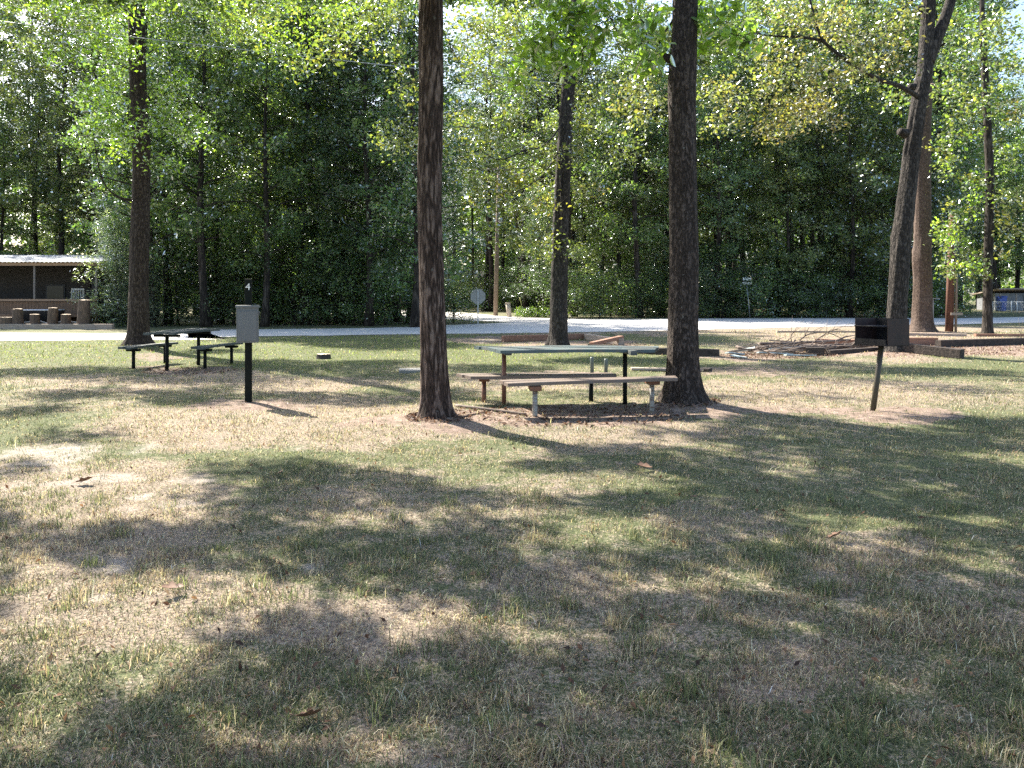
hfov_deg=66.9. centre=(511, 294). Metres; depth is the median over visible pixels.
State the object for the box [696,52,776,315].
forest tree
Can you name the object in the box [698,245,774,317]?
shrub
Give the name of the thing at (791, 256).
forest tree
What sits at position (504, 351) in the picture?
picnic table
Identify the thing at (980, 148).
forest tree
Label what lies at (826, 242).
forest tree
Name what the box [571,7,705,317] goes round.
forest tree
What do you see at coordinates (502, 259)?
forest tree
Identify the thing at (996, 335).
plank
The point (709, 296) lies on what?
shrub
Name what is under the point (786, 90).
forest tree
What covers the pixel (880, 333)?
park grill
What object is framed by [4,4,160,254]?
forest tree
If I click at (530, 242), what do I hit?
forest tree
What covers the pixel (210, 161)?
forest tree
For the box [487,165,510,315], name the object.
utility pole
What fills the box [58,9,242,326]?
forest tree
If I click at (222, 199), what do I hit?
forest tree
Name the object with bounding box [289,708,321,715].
fallen leaf
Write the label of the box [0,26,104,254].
forest tree
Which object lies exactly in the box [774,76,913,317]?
forest tree
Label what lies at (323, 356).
tree stump
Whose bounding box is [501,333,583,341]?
landscape timber
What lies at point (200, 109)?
forest tree
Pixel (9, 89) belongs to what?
forest tree
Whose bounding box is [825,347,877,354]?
landscape timber
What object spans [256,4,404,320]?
forest tree
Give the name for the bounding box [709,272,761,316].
shrub
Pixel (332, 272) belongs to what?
shrub
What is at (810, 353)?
dead branch
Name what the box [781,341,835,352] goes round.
dead branch
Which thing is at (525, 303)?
forest tree
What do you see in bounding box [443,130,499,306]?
forest tree
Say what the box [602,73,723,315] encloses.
forest tree
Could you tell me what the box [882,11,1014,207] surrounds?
forest tree
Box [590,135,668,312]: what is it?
forest tree
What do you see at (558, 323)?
shade tree
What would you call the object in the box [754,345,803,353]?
dead branch
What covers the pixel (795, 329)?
bare twig
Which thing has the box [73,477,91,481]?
fallen leaf
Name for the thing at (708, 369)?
landscape timber
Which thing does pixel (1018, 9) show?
sky
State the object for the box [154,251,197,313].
shrub
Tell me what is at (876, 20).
forest tree
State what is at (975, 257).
forest tree
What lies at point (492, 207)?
forest tree
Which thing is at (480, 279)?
shrub
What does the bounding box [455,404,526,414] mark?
fallen branch
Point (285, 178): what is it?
forest tree
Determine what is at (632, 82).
forest tree
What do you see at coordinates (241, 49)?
overhead wire
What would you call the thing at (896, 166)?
forest tree
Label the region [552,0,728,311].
forest tree
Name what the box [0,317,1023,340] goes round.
road
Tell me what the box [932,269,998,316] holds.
shrub
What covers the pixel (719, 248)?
forest tree
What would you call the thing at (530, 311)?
tall weeds
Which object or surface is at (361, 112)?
forest tree
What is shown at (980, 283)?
forest tree
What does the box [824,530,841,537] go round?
fallen leaf
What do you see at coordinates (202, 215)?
forest tree
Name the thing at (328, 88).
forest tree
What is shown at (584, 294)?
shrub
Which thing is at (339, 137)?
forest tree
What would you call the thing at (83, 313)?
log post
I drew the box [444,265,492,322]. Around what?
shrub
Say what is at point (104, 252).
shrub
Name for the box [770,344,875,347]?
cut branch
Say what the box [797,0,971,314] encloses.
forest tree
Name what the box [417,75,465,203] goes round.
forest tree
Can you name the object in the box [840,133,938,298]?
forest tree
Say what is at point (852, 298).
shrub
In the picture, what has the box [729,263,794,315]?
shrub
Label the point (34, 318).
log post
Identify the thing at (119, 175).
forest tree
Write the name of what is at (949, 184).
forest tree
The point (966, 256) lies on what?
forest tree
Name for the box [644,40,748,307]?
forest tree
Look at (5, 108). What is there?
forest tree
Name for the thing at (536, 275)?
shrub
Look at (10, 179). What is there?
forest tree
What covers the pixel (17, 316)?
log post
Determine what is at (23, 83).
forest tree
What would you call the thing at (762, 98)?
forest tree
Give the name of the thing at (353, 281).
shrub
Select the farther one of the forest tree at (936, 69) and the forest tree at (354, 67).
the forest tree at (936, 69)
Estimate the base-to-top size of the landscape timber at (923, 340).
0.228 m
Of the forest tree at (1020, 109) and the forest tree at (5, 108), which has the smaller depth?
the forest tree at (5, 108)
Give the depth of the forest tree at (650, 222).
73.02 m
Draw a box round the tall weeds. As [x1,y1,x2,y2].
[512,306,549,317]
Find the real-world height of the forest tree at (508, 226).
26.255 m
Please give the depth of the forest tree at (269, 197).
40.74 m
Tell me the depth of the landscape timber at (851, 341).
23.57 m
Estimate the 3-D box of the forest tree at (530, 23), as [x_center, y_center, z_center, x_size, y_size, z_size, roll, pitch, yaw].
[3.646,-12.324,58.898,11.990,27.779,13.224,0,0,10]
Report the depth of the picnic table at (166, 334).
15.60 m
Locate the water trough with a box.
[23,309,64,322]
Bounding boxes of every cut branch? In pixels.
[759,339,805,344]
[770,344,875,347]
[795,335,854,343]
[804,342,870,348]
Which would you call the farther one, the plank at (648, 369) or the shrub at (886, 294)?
the shrub at (886, 294)
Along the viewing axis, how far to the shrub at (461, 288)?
83.08 m
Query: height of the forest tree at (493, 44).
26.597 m
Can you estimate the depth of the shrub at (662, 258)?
52.34 m
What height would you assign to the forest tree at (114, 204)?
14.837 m
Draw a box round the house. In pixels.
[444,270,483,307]
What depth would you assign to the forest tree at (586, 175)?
80.27 m
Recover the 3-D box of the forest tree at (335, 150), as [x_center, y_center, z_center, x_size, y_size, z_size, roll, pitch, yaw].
[-10.111,-7.890,39.037,8.281,18.895,7.525,0,0,-41]
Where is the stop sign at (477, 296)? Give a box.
[471,289,484,325]
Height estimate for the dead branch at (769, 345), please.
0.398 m
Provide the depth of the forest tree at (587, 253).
54.27 m
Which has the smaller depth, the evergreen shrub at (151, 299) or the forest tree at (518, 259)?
the evergreen shrub at (151, 299)
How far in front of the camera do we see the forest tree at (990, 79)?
65.61 m
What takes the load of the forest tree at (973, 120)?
on the ground at (436, 428)
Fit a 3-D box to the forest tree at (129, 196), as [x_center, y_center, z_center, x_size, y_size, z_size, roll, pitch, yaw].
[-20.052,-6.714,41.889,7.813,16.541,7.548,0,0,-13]
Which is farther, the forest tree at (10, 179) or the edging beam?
the forest tree at (10, 179)
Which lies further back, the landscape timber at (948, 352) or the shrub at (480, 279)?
the shrub at (480, 279)
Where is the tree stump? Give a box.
[316,353,330,358]
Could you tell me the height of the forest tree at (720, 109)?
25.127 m
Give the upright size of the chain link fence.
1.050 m
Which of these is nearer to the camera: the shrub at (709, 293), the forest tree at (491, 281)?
the shrub at (709, 293)
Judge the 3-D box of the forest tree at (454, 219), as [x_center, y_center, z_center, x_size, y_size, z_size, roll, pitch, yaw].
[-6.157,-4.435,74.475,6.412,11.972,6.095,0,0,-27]
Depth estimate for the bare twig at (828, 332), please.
20.89 m
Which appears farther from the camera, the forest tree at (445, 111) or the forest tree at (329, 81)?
the forest tree at (445, 111)
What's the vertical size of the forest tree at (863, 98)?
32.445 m
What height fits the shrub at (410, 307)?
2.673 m
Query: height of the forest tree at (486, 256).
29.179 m
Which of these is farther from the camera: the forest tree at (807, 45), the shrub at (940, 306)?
the forest tree at (807, 45)
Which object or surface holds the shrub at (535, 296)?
on the ground at (436, 428)
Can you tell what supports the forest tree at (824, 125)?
on the ground at (436, 428)
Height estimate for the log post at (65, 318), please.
0.719 m
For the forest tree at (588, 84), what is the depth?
75.60 m
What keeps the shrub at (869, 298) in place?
on the ground at (436, 428)
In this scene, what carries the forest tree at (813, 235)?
on the ground at (436, 428)
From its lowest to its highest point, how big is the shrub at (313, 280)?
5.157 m
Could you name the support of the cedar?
on the ground at (436, 428)
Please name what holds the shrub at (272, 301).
on the ground at (436, 428)
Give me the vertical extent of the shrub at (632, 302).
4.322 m
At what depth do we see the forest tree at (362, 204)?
46.74 m
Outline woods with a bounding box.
[0,68,1023,306]
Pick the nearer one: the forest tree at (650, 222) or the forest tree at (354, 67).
the forest tree at (354, 67)
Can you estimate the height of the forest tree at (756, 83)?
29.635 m
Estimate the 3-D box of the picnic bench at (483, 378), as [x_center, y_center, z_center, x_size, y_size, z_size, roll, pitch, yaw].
[0.326,1.340,10.666,2.185,0.525,0.488,0,0,-4]
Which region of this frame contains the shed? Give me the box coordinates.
[972,288,1023,309]
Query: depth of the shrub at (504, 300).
75.74 m
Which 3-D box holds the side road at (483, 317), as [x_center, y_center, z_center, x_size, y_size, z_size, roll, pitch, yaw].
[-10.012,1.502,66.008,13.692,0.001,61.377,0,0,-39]
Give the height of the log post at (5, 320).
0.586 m
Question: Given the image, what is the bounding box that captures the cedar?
[67,203,165,326]
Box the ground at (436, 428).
[0,296,1023,767]
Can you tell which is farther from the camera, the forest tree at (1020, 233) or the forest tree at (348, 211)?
the forest tree at (1020, 233)
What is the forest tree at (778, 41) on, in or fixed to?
on the ground at (436, 428)
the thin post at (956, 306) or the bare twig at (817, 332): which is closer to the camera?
the bare twig at (817, 332)
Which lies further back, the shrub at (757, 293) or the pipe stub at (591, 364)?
the shrub at (757, 293)
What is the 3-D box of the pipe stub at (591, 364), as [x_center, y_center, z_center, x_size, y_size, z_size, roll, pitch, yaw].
[1.520,1.365,14.720,0.070,0.373,0.070,0,0,0]
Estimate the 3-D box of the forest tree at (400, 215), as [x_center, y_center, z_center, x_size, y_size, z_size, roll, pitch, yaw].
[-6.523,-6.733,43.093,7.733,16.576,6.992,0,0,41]
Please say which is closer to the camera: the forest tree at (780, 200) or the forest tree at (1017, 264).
the forest tree at (780, 200)
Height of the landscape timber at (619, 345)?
0.194 m
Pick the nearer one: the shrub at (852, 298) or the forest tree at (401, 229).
the shrub at (852, 298)
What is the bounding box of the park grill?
[854,318,908,410]
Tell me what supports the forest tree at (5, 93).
on the ground at (436, 428)
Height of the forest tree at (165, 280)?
18.236 m
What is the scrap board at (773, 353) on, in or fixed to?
on the ground at (436, 428)
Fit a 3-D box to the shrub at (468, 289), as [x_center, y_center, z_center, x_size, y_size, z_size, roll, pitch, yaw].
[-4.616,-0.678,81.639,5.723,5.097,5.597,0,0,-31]
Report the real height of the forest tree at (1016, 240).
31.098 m
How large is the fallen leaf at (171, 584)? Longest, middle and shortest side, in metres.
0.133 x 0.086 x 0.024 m
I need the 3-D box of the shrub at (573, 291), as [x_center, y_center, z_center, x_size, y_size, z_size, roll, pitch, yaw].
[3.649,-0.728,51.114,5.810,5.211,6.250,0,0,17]
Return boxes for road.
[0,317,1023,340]
[374,310,589,321]
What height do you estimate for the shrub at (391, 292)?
5.864 m
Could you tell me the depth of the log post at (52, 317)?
34.29 m
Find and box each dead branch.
[727,346,782,354]
[737,344,789,349]
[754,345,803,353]
[756,336,801,351]
[762,342,799,349]
[778,347,835,353]
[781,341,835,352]
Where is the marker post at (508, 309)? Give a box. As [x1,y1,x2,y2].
[506,303,511,316]
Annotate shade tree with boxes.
[0,0,382,345]
[105,0,508,418]
[363,0,654,345]
[499,0,769,405]
[601,0,955,352]
[867,0,1023,331]
[922,0,1023,333]
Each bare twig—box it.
[791,315,806,341]
[799,320,844,340]
[810,318,852,344]
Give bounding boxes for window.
[46,285,65,301]
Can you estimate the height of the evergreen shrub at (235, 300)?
4.383 m
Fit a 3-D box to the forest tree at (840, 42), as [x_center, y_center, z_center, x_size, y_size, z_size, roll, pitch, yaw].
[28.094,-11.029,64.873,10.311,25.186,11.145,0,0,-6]
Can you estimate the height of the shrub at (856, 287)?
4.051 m
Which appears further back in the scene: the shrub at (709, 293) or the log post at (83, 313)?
the shrub at (709, 293)
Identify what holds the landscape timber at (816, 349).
on the ground at (436, 428)
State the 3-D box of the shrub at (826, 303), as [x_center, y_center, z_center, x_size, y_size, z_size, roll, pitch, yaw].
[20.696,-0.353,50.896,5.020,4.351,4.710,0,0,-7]
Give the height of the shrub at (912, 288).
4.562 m
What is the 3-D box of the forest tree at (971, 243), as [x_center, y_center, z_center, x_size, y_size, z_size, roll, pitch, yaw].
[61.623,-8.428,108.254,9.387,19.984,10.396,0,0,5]
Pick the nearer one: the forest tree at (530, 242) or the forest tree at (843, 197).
the forest tree at (843, 197)
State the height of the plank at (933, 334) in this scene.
0.107 m
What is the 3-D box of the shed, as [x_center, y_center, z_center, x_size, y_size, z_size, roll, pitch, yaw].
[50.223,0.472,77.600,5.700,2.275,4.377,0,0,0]
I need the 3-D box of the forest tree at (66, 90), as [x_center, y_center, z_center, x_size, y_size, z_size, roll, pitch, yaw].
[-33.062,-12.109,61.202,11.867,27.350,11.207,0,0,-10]
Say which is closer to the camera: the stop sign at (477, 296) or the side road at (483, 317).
the stop sign at (477, 296)
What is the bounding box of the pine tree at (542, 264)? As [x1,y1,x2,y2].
[501,186,581,316]
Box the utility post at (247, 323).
[235,279,259,401]
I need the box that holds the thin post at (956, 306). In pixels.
[951,275,962,331]
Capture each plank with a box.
[631,367,703,371]
[776,331,854,332]
[909,333,966,336]
[974,334,1023,336]
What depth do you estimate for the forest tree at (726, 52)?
70.26 m
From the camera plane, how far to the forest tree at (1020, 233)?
96.74 m
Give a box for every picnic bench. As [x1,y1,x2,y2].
[118,342,177,368]
[191,342,242,368]
[456,372,616,401]
[499,376,677,416]
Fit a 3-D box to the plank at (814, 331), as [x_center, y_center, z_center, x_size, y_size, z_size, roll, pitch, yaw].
[12.291,1.476,31.208,3.292,0.075,0.168,0,0,0]
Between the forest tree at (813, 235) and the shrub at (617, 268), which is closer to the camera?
the shrub at (617, 268)
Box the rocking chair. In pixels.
[68,288,83,301]
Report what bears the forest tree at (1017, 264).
on the ground at (436, 428)
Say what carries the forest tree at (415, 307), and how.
on the ground at (436, 428)
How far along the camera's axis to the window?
39.85 m
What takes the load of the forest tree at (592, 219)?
on the ground at (436, 428)
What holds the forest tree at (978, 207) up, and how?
on the ground at (436, 428)
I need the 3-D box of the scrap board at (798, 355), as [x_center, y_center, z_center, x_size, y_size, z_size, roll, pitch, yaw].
[7.014,1.467,18.875,0.805,0.078,0.146,0,0,-11]
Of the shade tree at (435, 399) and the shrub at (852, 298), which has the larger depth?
the shrub at (852, 298)
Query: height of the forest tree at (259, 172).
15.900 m
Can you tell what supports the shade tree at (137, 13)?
on the ground at (436, 428)
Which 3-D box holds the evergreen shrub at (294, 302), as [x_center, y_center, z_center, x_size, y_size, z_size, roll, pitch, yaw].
[-10.823,-0.977,38.719,6.607,5.040,6.257,0,0,-40]
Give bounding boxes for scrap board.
[725,352,744,354]
[756,352,793,353]
[784,354,816,355]
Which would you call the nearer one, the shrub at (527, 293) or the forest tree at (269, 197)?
the forest tree at (269, 197)
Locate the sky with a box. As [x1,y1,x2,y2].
[0,0,1023,295]
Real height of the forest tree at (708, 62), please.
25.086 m
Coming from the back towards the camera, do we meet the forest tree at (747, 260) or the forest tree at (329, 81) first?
the forest tree at (747, 260)
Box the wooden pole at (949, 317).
[945,213,955,331]
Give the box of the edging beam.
[0,324,113,328]
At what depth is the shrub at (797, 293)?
50.88 m
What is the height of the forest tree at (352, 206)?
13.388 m
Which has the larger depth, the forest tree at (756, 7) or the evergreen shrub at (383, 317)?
the forest tree at (756, 7)
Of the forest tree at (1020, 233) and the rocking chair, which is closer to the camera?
the rocking chair
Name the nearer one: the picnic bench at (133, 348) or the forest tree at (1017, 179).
the picnic bench at (133, 348)
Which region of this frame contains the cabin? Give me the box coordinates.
[0,255,128,323]
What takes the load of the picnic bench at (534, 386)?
on the ground at (436, 428)
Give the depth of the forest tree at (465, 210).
84.08 m
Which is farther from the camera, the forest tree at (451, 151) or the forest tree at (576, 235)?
the forest tree at (451, 151)
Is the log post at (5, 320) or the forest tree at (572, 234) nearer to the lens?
the log post at (5, 320)
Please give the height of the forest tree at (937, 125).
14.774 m
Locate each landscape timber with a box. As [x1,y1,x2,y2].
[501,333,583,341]
[584,334,623,344]
[588,344,654,353]
[589,336,623,344]
[655,348,719,355]
[700,367,711,371]
[806,347,823,355]
[815,339,854,343]
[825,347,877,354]
[903,343,964,358]
[909,337,937,344]
[935,338,1023,346]
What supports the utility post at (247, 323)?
on the ground at (436, 428)
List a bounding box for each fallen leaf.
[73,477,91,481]
[156,581,184,587]
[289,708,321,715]
[632,461,651,466]
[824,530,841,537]
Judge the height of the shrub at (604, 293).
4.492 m
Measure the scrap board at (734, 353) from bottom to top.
0.120 m
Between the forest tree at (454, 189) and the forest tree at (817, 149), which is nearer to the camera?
the forest tree at (454, 189)
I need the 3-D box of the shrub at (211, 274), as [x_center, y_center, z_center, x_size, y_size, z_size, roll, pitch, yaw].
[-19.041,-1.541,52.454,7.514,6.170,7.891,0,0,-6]
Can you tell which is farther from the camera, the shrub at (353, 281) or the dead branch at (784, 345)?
the shrub at (353, 281)
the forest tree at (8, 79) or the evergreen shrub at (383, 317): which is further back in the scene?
the forest tree at (8, 79)
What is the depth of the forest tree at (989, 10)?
56.74 m
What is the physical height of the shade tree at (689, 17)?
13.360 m
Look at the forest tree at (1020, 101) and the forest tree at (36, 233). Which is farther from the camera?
the forest tree at (1020, 101)
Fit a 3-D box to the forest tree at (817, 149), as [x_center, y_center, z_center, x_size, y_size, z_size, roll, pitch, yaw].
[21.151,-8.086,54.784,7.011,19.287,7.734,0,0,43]
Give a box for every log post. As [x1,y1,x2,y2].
[0,317,11,328]
[12,308,23,323]
[30,314,40,323]
[47,307,58,323]
[61,314,70,323]
[77,299,90,323]
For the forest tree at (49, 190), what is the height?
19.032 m
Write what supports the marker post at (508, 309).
on the ground at (436, 428)
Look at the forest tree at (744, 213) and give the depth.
80.48 m
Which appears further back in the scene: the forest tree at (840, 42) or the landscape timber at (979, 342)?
the forest tree at (840, 42)
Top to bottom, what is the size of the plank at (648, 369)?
0.071 m
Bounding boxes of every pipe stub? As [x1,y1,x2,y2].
[590,357,593,372]
[604,359,607,372]
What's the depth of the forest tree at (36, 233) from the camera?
54.93 m
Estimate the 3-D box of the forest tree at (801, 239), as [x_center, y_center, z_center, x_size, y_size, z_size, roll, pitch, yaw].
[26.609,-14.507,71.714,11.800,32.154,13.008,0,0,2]
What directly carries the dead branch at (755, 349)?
on the ground at (436, 428)
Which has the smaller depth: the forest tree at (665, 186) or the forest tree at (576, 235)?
the forest tree at (665, 186)
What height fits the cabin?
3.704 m
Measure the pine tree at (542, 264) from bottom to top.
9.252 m
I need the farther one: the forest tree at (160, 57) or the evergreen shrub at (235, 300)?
the forest tree at (160, 57)
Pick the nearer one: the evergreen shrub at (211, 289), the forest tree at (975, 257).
the evergreen shrub at (211, 289)
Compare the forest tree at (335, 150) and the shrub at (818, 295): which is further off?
the shrub at (818, 295)
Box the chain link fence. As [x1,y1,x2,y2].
[993,301,1023,311]
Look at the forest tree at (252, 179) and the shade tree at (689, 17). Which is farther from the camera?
the forest tree at (252, 179)
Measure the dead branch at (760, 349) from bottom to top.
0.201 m
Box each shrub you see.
[75,235,185,292]
[101,231,244,325]
[105,235,170,327]
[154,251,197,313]
[157,225,273,325]
[167,240,289,325]
[181,237,252,313]
[212,253,328,323]
[224,228,360,324]
[238,272,297,321]
[255,220,397,325]
[276,210,404,321]
[279,245,348,320]
[290,234,411,325]
[312,251,400,317]
[332,251,412,325]
[347,224,449,322]
[394,296,451,322]
[444,263,512,310]
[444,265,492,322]
[446,265,481,308]
[449,264,483,308]
[471,256,534,310]
[483,257,546,311]
[504,275,535,306]
[515,279,549,309]
[518,246,603,318]
[525,261,581,305]
[568,256,643,318]
[568,266,605,316]
[579,259,650,316]
[605,258,668,317]
[608,242,701,317]
[633,243,724,313]
[656,262,733,317]
[663,269,737,316]
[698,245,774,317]
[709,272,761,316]
[710,244,804,318]
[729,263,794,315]
[749,248,832,317]
[761,263,832,317]
[781,263,851,316]
[784,259,866,317]
[810,244,887,317]
[816,259,882,316]
[854,262,938,317]
[854,277,887,316]
[869,272,945,316]
[884,264,959,317]
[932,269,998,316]
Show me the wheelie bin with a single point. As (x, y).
(1001, 299)
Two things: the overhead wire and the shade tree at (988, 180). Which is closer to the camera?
the overhead wire
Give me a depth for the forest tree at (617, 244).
55.65 m
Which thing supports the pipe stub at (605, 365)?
on the ground at (436, 428)
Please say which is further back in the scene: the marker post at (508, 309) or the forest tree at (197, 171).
the forest tree at (197, 171)
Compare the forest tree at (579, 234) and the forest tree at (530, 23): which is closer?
the forest tree at (530, 23)
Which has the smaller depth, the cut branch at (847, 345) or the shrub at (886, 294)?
the cut branch at (847, 345)
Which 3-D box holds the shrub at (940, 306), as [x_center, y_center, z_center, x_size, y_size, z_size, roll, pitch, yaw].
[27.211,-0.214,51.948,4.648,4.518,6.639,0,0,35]
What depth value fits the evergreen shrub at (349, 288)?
37.69 m
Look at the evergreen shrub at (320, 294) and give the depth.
38.43 m
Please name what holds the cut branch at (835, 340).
on the landscape timber at (851, 341)
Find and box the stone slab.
[399,368,419,372]
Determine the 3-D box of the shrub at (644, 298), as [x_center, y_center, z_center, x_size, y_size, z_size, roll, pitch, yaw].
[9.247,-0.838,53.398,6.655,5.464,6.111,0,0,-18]
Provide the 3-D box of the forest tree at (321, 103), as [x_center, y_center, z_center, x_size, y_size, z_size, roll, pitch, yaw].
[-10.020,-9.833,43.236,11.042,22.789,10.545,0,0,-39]
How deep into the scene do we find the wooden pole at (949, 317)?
31.28 m
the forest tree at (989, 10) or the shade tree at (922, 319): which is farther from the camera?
the forest tree at (989, 10)
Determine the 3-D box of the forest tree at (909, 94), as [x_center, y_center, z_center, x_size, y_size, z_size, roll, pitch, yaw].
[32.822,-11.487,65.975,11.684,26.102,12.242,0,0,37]
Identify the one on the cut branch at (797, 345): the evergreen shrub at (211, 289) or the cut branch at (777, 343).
the cut branch at (777, 343)
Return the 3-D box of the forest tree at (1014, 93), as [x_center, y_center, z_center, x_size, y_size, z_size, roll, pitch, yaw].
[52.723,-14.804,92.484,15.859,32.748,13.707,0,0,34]
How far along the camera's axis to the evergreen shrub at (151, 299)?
36.73 m
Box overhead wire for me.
[0,21,563,83]
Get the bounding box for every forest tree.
[0,0,63,181]
[0,4,89,253]
[0,5,129,254]
[0,6,37,137]
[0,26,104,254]
[0,66,95,254]
[0,103,60,254]
[0,161,55,253]
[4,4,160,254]
[15,1,156,219]
[22,48,154,264]
[48,22,210,262]
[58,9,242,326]
[66,13,255,324]
[76,19,233,316]
[78,14,214,179]
[83,156,187,288]
[104,1,288,326]
[128,27,290,323]
[149,50,247,310]
[156,19,255,315]
[170,108,246,314]
[171,111,263,294]
[183,6,361,321]
[190,0,337,326]
[208,85,312,277]
[209,15,340,322]
[215,2,392,324]
[234,20,363,209]
[242,88,330,266]
[245,1,415,321]
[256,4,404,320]
[256,10,411,322]
[294,1,444,325]
[306,119,402,317]
[311,6,398,166]
[311,22,390,224]
[327,0,530,326]
[339,111,464,319]
[340,32,464,321]
[348,18,487,323]
[371,129,444,309]
[407,39,493,214]
[411,74,478,230]
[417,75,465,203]
[442,105,491,308]
[442,196,477,308]
[443,8,533,310]
[443,11,596,307]
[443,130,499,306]
[444,6,542,311]
[451,16,615,310]
[456,12,553,308]
[464,105,536,306]
[472,60,555,281]
[473,187,517,308]
[479,57,559,307]
[487,2,631,197]
[492,51,583,305]
[501,68,555,305]
[517,24,617,313]
[523,97,629,316]
[524,21,631,309]
[536,207,595,273]
[544,200,601,293]
[546,153,599,303]
[551,74,649,305]
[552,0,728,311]
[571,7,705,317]
[571,67,667,315]
[574,113,612,305]
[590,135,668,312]
[598,1,765,232]
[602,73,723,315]
[607,0,671,306]
[630,187,668,287]
[638,190,665,296]
[644,6,790,268]
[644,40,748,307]
[657,0,810,311]
[658,49,763,317]
[660,0,814,314]
[668,0,799,303]
[669,0,787,300]
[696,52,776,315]
[696,73,779,288]
[702,0,842,311]
[721,187,786,312]
[730,94,841,315]
[733,112,853,316]
[745,7,844,308]
[750,0,872,308]
[754,41,858,315]
[756,1,865,309]
[763,0,915,314]
[764,0,827,308]
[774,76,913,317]
[776,0,866,308]
[784,15,919,311]
[787,0,957,311]
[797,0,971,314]
[799,109,891,296]
[805,211,842,275]
[807,6,899,307]
[824,107,956,316]
[839,2,972,216]
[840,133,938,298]
[841,0,967,203]
[841,0,1023,314]
[852,0,1023,211]
[868,0,1023,304]
[878,104,984,298]
[882,0,1007,269]
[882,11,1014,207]
[893,126,984,315]
[938,24,1023,307]
[943,191,982,291]
[947,201,983,302]
[954,101,1023,288]
[955,116,1009,297]
[955,143,1019,305]
[966,187,1010,292]
[973,131,1023,287]
[974,78,1023,287]
[982,97,1023,287]
[1006,189,1023,261]
[1012,90,1023,125]
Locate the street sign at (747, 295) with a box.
[742,278,751,317]
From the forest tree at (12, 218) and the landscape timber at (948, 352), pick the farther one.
the forest tree at (12, 218)
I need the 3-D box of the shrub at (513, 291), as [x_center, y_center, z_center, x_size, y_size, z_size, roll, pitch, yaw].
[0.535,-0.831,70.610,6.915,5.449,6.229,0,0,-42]
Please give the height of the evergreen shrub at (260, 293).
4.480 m
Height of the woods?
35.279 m
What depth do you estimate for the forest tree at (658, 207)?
61.27 m
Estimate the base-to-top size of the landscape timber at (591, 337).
0.211 m
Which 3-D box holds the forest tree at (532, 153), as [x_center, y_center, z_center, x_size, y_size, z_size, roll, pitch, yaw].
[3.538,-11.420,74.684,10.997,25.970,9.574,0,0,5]
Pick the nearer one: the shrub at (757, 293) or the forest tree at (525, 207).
the shrub at (757, 293)
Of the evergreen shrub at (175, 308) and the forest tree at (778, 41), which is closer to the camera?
the evergreen shrub at (175, 308)
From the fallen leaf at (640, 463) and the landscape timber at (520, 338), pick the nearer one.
the fallen leaf at (640, 463)
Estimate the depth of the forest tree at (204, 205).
57.73 m
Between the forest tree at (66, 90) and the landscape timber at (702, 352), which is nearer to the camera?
the landscape timber at (702, 352)
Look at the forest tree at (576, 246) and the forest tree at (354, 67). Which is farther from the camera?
the forest tree at (576, 246)
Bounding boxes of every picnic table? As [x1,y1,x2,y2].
[143,328,219,370]
[474,345,658,404]
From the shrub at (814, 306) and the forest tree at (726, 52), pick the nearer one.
the shrub at (814, 306)
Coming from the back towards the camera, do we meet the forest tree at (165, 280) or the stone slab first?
the forest tree at (165, 280)
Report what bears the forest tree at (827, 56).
on the ground at (436, 428)
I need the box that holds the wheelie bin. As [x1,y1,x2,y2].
[995,296,1006,310]
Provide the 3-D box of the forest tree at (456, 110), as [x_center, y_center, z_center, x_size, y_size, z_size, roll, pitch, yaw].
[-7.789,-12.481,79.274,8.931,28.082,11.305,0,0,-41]
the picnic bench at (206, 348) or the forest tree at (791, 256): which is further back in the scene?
the forest tree at (791, 256)
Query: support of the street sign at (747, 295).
on the ground at (436, 428)
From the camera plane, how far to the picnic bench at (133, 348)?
16.03 m
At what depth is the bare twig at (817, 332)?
21.27 m
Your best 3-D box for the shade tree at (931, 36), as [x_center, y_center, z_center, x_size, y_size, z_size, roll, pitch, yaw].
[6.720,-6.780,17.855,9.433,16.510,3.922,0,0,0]

